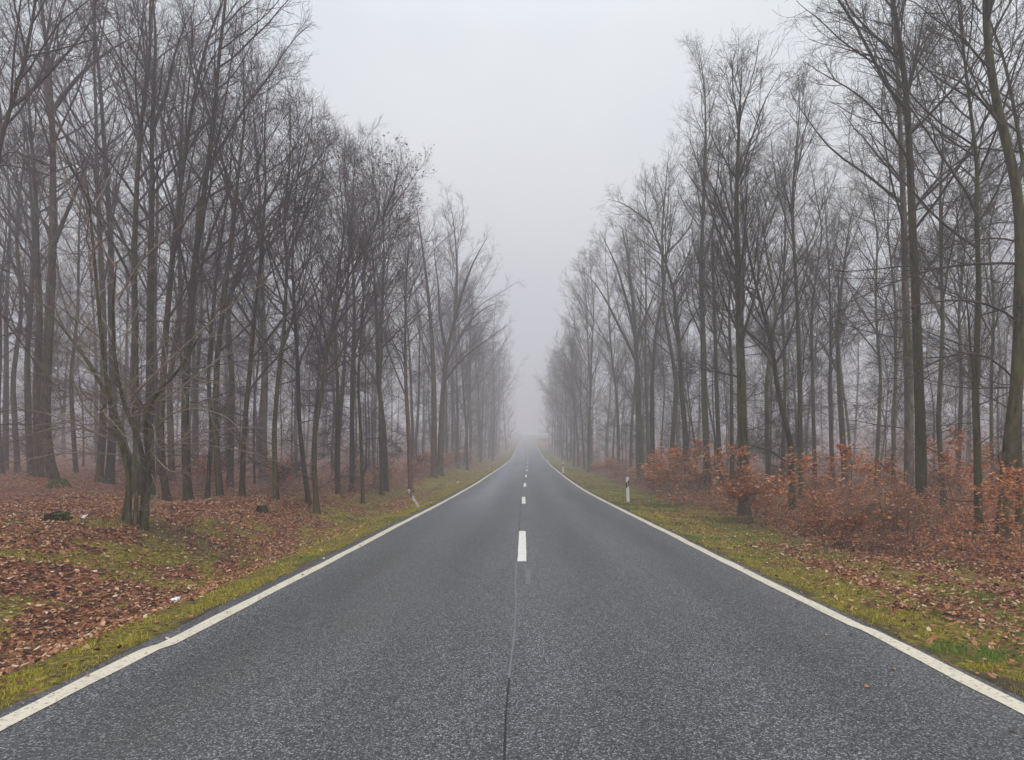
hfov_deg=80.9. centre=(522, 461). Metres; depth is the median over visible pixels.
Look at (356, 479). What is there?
beech sapling
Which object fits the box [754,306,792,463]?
forest tree
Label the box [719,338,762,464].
young tree
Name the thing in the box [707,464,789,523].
beech sapling
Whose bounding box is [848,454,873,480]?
beech sapling
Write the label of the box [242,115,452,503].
bare tree
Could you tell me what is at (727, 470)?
beech sapling
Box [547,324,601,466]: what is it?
forest tree
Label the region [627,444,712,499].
beech sapling
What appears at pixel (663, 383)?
young tree
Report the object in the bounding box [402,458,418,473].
beech sapling
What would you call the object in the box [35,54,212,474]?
forest tree
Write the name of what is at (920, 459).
bare tree
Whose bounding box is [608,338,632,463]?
forest tree
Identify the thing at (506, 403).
forest tree
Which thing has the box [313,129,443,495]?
bare tree
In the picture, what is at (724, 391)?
forest tree
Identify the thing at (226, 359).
forest tree
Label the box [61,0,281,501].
bare tree
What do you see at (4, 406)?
young tree
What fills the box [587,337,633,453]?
forest tree
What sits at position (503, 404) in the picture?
forest tree
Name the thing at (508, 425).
forest tree
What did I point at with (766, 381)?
bare tree
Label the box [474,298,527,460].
forest tree
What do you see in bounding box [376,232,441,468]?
forest tree
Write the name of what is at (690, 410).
forest tree
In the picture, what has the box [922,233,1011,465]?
forest tree
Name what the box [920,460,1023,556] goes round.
beech sapling
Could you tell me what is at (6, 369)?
bare tree
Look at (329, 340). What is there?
bare tree
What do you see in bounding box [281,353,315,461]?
young tree
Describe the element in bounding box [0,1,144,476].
bare tree
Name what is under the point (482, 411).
forest tree
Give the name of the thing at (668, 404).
forest tree
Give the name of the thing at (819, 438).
young tree
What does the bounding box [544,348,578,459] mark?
forest tree
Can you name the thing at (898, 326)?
forest tree
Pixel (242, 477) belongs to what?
bare tree
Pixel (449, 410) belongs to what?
forest tree
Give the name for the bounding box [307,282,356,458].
forest tree
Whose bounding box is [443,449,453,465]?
beech sapling
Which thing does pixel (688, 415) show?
young tree
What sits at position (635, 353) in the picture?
bare tree
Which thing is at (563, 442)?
forest tree
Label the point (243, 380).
young tree
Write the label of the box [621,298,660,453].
forest tree
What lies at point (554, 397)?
forest tree
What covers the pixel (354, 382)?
young tree
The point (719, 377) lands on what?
young tree
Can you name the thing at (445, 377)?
bare tree
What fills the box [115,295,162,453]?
young tree
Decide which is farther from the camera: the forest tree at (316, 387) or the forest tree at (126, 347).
the forest tree at (126, 347)
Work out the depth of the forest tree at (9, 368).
82.65 m
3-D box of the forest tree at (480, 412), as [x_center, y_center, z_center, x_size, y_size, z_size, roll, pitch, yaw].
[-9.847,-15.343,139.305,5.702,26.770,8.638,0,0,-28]
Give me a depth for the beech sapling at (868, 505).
11.41 m
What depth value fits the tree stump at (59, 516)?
10.88 m
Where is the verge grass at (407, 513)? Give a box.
[0,466,1023,709]
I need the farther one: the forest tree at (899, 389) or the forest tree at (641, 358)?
the forest tree at (899, 389)
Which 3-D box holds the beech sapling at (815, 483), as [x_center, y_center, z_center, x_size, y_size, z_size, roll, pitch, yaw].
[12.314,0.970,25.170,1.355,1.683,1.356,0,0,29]
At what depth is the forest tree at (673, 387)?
53.67 m
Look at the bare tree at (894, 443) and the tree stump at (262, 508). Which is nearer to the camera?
the tree stump at (262, 508)
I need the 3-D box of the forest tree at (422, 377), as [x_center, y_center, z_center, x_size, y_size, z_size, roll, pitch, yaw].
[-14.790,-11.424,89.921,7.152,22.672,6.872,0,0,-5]
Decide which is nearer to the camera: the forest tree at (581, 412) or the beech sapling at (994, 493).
the beech sapling at (994, 493)
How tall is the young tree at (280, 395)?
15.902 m
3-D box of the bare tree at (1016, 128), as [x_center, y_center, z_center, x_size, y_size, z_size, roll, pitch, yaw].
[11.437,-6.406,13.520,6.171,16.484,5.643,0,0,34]
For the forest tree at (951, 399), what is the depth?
100.52 m
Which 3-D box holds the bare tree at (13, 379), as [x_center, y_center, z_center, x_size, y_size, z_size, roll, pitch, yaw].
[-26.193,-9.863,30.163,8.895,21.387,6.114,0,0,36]
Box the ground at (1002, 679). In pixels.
[0,425,1023,709]
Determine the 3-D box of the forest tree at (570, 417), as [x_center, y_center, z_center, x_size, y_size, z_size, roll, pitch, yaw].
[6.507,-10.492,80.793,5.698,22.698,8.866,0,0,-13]
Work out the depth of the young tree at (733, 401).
51.56 m
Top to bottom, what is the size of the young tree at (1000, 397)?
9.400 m
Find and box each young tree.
[0,146,93,452]
[0,148,84,451]
[0,149,86,473]
[60,294,107,466]
[94,286,165,457]
[106,276,171,472]
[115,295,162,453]
[174,331,205,460]
[220,215,302,483]
[220,346,259,469]
[223,301,270,463]
[225,290,280,453]
[234,309,257,462]
[254,294,300,459]
[268,291,320,462]
[281,315,333,468]
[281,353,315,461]
[283,302,327,459]
[296,320,354,488]
[310,256,377,470]
[321,277,386,475]
[340,278,389,468]
[346,303,396,472]
[357,294,398,453]
[367,349,404,470]
[437,368,465,456]
[607,372,634,468]
[615,316,669,462]
[622,265,681,464]
[656,328,709,469]
[667,234,748,469]
[677,277,752,477]
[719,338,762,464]
[720,360,757,466]
[748,295,796,484]
[758,382,778,469]
[764,314,811,478]
[770,248,847,477]
[773,306,834,451]
[804,327,852,474]
[810,342,852,455]
[862,344,903,475]
[890,289,968,478]
[927,337,967,459]
[930,312,987,466]
[950,261,1022,468]
[983,338,1023,448]
[1003,289,1023,465]
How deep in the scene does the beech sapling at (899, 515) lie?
13.38 m
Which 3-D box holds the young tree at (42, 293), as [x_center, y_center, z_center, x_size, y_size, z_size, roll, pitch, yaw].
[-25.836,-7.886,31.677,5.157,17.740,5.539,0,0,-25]
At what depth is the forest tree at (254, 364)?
55.74 m
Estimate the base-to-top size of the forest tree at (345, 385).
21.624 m
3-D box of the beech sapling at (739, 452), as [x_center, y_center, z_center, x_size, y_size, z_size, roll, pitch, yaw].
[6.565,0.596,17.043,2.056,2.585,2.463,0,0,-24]
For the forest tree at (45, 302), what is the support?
on the ground at (1002, 679)
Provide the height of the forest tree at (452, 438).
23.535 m
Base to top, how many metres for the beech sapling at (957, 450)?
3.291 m
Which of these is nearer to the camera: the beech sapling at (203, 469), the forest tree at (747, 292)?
the beech sapling at (203, 469)
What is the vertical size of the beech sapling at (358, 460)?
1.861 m
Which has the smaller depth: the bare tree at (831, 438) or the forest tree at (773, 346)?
the bare tree at (831, 438)
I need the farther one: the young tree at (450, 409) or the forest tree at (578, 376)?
the forest tree at (578, 376)
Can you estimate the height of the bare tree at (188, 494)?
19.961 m
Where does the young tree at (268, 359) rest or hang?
on the ground at (1002, 679)
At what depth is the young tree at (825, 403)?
59.61 m
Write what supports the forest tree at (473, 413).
on the ground at (1002, 679)
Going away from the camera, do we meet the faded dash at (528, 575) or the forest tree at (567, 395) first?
the faded dash at (528, 575)
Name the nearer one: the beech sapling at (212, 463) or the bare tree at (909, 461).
the bare tree at (909, 461)
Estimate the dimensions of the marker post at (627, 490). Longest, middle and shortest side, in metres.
1.320 x 0.131 x 0.130 m
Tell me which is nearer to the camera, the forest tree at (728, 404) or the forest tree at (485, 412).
the forest tree at (728, 404)
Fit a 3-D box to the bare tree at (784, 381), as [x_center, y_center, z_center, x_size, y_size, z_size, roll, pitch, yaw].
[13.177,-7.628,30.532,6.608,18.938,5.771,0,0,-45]
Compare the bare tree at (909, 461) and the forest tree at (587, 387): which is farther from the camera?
the forest tree at (587, 387)
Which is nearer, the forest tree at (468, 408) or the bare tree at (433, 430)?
the bare tree at (433, 430)
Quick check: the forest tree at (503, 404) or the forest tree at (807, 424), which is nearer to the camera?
the forest tree at (807, 424)
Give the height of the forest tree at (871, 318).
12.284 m
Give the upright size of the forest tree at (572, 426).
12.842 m
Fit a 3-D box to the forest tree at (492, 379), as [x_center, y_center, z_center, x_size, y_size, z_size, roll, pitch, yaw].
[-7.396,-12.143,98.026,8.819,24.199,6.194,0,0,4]
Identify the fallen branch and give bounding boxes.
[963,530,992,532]
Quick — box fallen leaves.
[0,460,1023,729]
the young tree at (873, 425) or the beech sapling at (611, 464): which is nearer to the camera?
the young tree at (873, 425)
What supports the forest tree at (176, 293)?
on the ground at (1002, 679)
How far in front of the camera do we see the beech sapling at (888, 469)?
14.75 m
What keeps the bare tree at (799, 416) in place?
on the ground at (1002, 679)
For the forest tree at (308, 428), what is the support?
on the ground at (1002, 679)
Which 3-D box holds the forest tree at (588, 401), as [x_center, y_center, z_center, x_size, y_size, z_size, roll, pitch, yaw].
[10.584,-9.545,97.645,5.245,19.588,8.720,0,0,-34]
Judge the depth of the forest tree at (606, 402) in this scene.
101.76 m
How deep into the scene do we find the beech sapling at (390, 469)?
33.34 m
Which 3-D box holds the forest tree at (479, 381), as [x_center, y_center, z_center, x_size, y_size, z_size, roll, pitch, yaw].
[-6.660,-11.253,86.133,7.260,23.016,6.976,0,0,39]
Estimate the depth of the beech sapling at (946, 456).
16.18 m
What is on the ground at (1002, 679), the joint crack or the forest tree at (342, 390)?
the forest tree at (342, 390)
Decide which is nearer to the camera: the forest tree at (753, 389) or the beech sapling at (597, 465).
the beech sapling at (597, 465)
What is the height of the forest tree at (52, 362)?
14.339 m
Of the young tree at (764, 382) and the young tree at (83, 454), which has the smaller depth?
the young tree at (764, 382)
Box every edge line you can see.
[0,439,521,730]
[532,436,1023,713]
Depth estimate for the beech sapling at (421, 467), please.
43.16 m
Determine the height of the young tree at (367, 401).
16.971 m
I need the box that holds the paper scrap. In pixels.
[170,596,181,600]
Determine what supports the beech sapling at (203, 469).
on the ground at (1002, 679)
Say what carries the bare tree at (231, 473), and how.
on the ground at (1002, 679)
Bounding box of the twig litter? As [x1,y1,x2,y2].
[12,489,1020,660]
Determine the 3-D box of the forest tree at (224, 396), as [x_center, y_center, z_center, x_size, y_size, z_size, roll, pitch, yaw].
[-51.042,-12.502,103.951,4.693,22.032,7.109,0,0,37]
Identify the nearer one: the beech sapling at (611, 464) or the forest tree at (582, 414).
the beech sapling at (611, 464)
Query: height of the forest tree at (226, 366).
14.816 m
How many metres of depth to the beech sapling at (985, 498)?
15.46 m
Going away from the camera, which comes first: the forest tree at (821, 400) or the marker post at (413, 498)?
the marker post at (413, 498)
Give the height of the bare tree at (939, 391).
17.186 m
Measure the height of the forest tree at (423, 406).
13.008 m
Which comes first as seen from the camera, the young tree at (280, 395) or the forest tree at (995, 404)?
the young tree at (280, 395)
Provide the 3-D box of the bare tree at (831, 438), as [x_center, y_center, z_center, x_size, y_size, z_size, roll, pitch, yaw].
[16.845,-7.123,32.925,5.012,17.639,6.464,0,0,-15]
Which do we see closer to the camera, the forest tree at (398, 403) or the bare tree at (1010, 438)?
the bare tree at (1010, 438)
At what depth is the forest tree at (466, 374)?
83.52 m
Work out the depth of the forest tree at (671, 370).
75.33 m
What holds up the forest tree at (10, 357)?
on the ground at (1002, 679)
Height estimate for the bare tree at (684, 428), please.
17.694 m
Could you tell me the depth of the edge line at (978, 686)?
5.26 m
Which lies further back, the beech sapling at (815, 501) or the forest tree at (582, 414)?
the forest tree at (582, 414)
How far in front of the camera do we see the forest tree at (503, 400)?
137.84 m
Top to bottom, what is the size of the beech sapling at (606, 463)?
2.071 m
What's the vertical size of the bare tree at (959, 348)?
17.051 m
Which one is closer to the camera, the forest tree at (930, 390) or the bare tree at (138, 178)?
the bare tree at (138, 178)
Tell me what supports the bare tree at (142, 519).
on the ground at (1002, 679)
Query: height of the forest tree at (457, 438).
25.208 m
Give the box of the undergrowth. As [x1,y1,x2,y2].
[0,456,1023,570]
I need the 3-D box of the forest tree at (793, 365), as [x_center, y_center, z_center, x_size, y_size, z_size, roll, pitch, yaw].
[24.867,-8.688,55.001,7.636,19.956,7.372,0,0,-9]
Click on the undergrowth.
(956, 524)
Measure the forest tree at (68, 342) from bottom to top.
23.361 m
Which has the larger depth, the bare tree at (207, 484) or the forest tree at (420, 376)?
the forest tree at (420, 376)
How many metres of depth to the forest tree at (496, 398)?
122.05 m
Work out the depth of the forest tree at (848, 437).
45.16 m
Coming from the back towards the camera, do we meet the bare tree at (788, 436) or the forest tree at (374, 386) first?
the forest tree at (374, 386)
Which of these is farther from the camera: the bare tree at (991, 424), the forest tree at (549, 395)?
the forest tree at (549, 395)
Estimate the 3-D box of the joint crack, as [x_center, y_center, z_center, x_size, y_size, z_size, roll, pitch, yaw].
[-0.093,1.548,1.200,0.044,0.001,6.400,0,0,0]
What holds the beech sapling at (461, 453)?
on the ground at (1002, 679)
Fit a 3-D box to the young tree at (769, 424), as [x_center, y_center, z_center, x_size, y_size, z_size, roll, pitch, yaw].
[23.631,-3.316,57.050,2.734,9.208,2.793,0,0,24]
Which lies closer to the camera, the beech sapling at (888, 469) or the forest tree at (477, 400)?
the beech sapling at (888, 469)
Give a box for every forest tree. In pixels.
[0,251,75,456]
[1,270,73,466]
[1,280,73,441]
[1,308,23,439]
[1,339,22,423]
[15,284,86,457]
[17,226,72,440]
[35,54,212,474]
[46,200,126,462]
[52,254,97,455]
[61,193,183,465]
[78,353,108,446]
[79,355,108,447]
[112,133,213,476]
[157,178,237,467]
[157,253,224,447]
[157,331,196,448]
[167,126,231,472]
[191,290,253,459]
[197,244,278,461]
[202,295,239,443]
[213,331,241,451]
[223,266,293,454]
[238,242,290,467]
[246,209,329,464]
[247,163,371,479]
[270,106,423,481]
[278,309,348,458]
[296,267,387,467]
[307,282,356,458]
[309,257,351,448]
[333,308,362,456]
[347,296,411,460]
[354,268,404,464]
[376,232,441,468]
[383,245,477,460]
[383,328,405,455]
[383,348,422,450]
[404,306,436,453]
[409,315,440,453]
[409,320,440,450]
[410,351,445,458]
[418,285,466,465]
[418,377,440,450]
[420,221,500,468]
[426,282,472,449]
[429,279,478,462]
[429,361,462,444]
[432,292,464,450]
[437,258,485,469]
[445,291,499,462]
[447,261,512,465]
[447,294,483,461]
[448,351,479,451]
[449,369,474,452]
[454,306,497,462]
[455,364,480,449]
[459,378,477,448]
[460,316,499,459]
[460,343,499,447]
[465,317,514,456]
[465,327,488,455]
[466,356,491,450]
[471,370,509,456]
[472,342,490,452]
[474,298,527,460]
[477,324,507,456]
[477,356,499,454]
[478,327,510,452]
[480,346,505,458]
[482,349,518,450]
[487,369,511,443]
[487,402,501,454]
[489,348,516,452]
[490,394,505,452]
[502,402,515,445]
[527,348,563,452]
[533,345,573,456]
[538,366,563,451]
[538,392,554,449]
[541,350,564,450]
[542,339,576,451]
[543,358,564,454]
[543,394,556,449]
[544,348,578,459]
[545,336,578,460]
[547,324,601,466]
[548,325,587,459]
[549,363,569,450]
[551,302,593,465]
[552,377,571,453]
[553,350,586,464]
[554,242,628,472]
[554,255,613,463]
[556,323,610,468]
[559,221,657,469]
[559,283,607,454]
[559,386,582,462]
[560,328,585,443]
[564,357,596,454]
[568,343,605,456]
[572,362,588,456]
[578,390,586,446]
[579,339,608,458]
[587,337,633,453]
[587,342,632,460]
[588,223,676,472]
[589,326,633,460]
[590,313,628,460]
[604,198,679,466]
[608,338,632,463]
[609,334,659,452]
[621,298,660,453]
[625,318,665,462]
[640,307,670,453]
[641,297,702,461]
[643,350,659,438]
[655,303,708,462]
[655,306,697,454]
[656,350,691,457]
[658,305,724,482]
[659,338,698,452]
[684,328,714,453]
[693,318,758,467]
[706,130,793,472]
[706,314,750,460]
[713,346,748,459]
[733,334,773,458]
[746,345,782,446]
[748,271,828,472]
[748,272,794,465]
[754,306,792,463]
[764,262,820,474]
[776,244,857,466]
[785,255,875,477]
[805,351,836,457]
[833,295,877,455]
[858,305,925,478]
[862,230,950,458]
[863,247,952,469]
[869,315,944,448]
[873,238,956,475]
[885,185,1022,478]
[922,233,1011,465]
[924,350,945,441]
[932,359,972,433]
[949,333,996,451]
[961,271,1010,449]
[970,252,1023,449]
[970,269,1022,446]
[982,354,1022,453]
[988,249,1023,441]
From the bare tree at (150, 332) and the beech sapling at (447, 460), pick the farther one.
the beech sapling at (447, 460)
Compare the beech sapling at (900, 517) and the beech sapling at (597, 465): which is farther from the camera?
the beech sapling at (597, 465)
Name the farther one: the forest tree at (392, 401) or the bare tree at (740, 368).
the forest tree at (392, 401)
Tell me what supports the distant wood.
on the ground at (1002, 679)
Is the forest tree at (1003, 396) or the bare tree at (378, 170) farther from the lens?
the forest tree at (1003, 396)
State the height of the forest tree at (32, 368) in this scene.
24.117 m
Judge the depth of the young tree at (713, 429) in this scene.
37.76 m
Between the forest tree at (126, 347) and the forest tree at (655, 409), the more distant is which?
the forest tree at (655, 409)
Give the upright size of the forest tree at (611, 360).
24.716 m
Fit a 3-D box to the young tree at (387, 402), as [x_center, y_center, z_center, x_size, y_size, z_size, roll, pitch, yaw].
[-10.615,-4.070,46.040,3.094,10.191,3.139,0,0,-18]
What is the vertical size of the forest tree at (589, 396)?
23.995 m
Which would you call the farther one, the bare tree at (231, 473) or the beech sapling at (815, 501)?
the bare tree at (231, 473)
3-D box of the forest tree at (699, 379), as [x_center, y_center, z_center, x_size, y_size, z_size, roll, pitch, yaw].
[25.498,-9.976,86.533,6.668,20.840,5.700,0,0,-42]
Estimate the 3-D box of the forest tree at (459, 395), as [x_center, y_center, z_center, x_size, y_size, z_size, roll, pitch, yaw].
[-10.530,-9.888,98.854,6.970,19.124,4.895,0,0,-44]
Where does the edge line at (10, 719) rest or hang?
on the road
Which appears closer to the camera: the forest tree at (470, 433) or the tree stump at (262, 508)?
the tree stump at (262, 508)
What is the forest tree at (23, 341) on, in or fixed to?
on the ground at (1002, 679)
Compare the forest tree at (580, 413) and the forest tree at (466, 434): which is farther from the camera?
the forest tree at (580, 413)
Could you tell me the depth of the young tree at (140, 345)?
38.40 m
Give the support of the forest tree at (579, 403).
on the ground at (1002, 679)
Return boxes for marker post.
[407,489,418,507]
[626,477,629,501]
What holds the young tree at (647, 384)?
on the ground at (1002, 679)
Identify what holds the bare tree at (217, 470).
on the ground at (1002, 679)
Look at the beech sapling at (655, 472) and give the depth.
30.63 m
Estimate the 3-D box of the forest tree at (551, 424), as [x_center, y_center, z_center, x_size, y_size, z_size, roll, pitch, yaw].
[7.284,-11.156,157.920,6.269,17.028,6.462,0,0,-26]
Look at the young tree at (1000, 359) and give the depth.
35.25 m
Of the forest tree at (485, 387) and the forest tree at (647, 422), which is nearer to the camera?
the forest tree at (647, 422)
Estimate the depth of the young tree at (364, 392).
40.66 m
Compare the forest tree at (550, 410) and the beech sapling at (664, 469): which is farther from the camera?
the forest tree at (550, 410)
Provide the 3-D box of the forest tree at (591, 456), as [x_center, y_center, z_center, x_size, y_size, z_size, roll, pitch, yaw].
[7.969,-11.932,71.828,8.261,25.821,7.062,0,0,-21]
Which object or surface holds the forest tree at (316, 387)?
on the ground at (1002, 679)
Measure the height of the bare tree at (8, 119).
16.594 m
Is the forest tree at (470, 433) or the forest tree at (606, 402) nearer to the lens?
the forest tree at (470, 433)
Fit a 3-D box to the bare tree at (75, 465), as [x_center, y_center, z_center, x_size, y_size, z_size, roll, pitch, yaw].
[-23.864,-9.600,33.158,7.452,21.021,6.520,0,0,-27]
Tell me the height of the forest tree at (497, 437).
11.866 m
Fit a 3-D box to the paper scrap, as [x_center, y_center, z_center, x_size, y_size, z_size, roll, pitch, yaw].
[-4.732,1.870,8.191,0.110,0.065,0.090,0,20,21]
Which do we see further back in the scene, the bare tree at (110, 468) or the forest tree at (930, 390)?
the forest tree at (930, 390)
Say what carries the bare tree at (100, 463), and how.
on the ground at (1002, 679)
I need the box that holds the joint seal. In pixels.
[508,562,516,677]
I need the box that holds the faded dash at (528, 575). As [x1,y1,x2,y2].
[525,569,530,583]
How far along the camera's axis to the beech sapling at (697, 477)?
30.02 m
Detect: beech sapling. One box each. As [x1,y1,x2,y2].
[190,448,232,488]
[195,447,226,483]
[259,451,297,491]
[262,453,298,477]
[345,455,367,469]
[347,463,360,490]
[372,457,404,485]
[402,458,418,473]
[412,448,430,470]
[417,458,430,476]
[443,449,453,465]
[455,448,474,465]
[593,462,603,472]
[602,455,617,470]
[603,457,621,476]
[616,457,631,472]
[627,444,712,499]
[640,456,670,490]
[641,434,730,507]
[654,464,680,490]
[680,454,703,488]
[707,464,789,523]
[711,438,799,520]
[714,458,749,481]
[766,436,891,531]
[798,472,839,526]
[803,477,855,534]
[804,466,833,494]
[818,458,948,553]
[818,497,878,547]
[828,465,953,554]
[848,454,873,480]
[857,454,944,514]
[882,427,997,503]
[887,488,915,530]
[914,445,997,519]
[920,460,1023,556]
[946,467,971,494]
[961,467,1023,512]
[980,460,1023,560]
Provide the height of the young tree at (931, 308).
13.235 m
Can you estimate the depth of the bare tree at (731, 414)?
27.05 m
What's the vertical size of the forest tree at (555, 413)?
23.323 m
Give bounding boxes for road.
[0,435,1023,759]
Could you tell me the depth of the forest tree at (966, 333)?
41.10 m
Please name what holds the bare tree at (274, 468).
on the ground at (1002, 679)
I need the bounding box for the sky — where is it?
[0,0,1023,434]
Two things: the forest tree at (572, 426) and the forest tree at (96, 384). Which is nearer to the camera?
the forest tree at (96, 384)
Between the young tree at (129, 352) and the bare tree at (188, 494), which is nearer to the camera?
the bare tree at (188, 494)
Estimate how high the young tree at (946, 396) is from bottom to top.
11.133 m
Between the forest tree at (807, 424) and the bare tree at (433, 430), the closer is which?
the bare tree at (433, 430)
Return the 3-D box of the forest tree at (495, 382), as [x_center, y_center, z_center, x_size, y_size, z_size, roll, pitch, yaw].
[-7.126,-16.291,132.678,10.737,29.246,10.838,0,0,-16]
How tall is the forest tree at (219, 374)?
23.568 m
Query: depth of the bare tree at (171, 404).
26.77 m
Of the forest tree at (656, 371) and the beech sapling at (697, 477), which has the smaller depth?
the beech sapling at (697, 477)
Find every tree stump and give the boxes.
[39,511,72,521]
[255,505,268,512]
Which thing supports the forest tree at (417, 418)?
on the ground at (1002, 679)
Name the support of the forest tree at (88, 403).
on the ground at (1002, 679)
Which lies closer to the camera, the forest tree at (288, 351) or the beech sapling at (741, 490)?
the beech sapling at (741, 490)
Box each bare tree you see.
[0,0,159,443]
[0,0,162,488]
[0,0,187,483]
[0,0,264,494]
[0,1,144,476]
[0,56,77,472]
[0,57,106,476]
[0,61,327,530]
[0,105,79,470]
[1,0,261,495]
[2,0,227,482]
[4,86,166,472]
[59,0,349,500]
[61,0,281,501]
[80,0,246,480]
[114,32,338,498]
[125,0,350,486]
[153,0,320,496]
[160,30,355,496]
[184,39,358,499]
[190,74,372,504]
[202,72,348,483]
[240,119,414,492]
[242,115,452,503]
[254,138,427,513]
[271,95,407,494]
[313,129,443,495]
[315,180,436,491]
[332,205,456,493]
[384,179,488,478]
[406,176,525,475]
[572,206,691,483]
[596,164,729,489]
[612,127,728,469]
[615,206,698,467]
[641,29,759,494]
[645,123,753,492]
[655,24,820,515]
[666,131,798,485]
[678,141,832,511]
[709,114,862,494]
[731,53,862,503]
[744,128,851,486]
[746,126,859,488]
[768,0,1023,524]
[777,168,897,487]
[783,0,1023,513]
[793,176,884,488]
[800,140,944,491]
[806,0,1023,544]
[822,136,962,494]
[829,0,1023,530]
[852,20,1023,505]
[870,123,1013,494]
[883,0,1023,531]
[921,102,1023,500]
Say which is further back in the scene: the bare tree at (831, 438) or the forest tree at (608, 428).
the forest tree at (608, 428)
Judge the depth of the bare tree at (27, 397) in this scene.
26.75 m
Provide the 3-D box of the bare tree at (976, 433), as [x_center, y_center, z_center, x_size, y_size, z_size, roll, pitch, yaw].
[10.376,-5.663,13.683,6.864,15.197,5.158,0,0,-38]
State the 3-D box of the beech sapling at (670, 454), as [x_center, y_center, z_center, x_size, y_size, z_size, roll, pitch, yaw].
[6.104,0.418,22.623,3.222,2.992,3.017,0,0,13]
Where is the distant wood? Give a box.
[10,303,1023,463]
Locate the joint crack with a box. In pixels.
[503,678,509,759]
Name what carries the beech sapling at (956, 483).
on the ground at (1002, 679)
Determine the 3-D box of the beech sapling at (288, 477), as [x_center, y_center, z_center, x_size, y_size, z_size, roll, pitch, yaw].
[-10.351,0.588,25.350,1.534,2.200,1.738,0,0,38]
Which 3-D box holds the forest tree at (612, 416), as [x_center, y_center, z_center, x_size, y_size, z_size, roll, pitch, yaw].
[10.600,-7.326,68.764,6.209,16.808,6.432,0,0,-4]
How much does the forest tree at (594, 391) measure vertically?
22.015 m
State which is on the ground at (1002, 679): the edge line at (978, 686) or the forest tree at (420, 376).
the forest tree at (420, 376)
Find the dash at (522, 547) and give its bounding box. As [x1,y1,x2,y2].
[517,531,525,560]
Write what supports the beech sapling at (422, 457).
on the ground at (1002, 679)
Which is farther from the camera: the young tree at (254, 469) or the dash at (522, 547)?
the young tree at (254, 469)
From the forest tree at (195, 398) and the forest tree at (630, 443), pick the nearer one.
the forest tree at (195, 398)
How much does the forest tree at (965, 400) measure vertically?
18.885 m
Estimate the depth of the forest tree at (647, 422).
47.45 m
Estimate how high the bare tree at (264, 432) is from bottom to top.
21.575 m
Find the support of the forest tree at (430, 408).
on the ground at (1002, 679)
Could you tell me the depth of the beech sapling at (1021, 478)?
9.75 m
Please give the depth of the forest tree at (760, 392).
86.25 m
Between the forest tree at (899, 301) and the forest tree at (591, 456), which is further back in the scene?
the forest tree at (591, 456)
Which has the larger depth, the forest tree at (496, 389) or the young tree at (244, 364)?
the forest tree at (496, 389)
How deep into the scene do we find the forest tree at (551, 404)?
160.27 m
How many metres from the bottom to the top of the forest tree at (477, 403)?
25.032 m
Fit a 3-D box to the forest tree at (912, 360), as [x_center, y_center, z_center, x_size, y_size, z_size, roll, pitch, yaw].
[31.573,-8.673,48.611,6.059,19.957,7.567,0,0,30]
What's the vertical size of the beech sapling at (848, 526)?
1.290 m
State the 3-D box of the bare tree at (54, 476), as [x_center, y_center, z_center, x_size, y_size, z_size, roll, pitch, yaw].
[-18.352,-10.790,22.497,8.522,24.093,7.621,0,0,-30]
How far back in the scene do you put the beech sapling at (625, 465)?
51.21 m
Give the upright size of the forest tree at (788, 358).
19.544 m
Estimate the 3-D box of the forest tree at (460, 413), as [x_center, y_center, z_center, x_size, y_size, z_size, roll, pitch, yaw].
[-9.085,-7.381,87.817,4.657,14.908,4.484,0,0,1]
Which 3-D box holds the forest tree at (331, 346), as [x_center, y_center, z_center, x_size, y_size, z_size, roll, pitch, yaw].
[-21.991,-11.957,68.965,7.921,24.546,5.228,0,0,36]
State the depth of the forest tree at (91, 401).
72.67 m
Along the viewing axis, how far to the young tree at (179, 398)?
56.36 m
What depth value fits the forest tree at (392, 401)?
102.67 m
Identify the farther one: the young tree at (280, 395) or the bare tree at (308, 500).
the young tree at (280, 395)
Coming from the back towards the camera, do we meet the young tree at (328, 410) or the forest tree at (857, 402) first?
the forest tree at (857, 402)
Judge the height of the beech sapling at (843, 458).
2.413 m
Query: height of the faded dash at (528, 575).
0.001 m
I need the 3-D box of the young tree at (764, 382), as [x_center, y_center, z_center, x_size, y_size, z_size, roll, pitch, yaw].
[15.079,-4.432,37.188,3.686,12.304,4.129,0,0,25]
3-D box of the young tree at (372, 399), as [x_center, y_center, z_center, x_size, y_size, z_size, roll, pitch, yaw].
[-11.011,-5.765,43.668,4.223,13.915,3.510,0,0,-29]
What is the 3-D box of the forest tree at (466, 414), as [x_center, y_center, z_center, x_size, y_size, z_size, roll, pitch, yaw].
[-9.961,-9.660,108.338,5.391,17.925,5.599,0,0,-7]
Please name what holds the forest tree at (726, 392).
on the ground at (1002, 679)
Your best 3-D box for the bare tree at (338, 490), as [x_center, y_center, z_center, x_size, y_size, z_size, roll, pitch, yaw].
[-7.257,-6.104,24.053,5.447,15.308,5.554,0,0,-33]
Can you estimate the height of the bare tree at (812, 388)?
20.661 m
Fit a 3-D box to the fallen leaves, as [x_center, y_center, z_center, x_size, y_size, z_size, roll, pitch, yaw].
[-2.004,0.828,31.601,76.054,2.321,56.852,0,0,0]
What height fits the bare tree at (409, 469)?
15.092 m
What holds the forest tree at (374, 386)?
on the ground at (1002, 679)

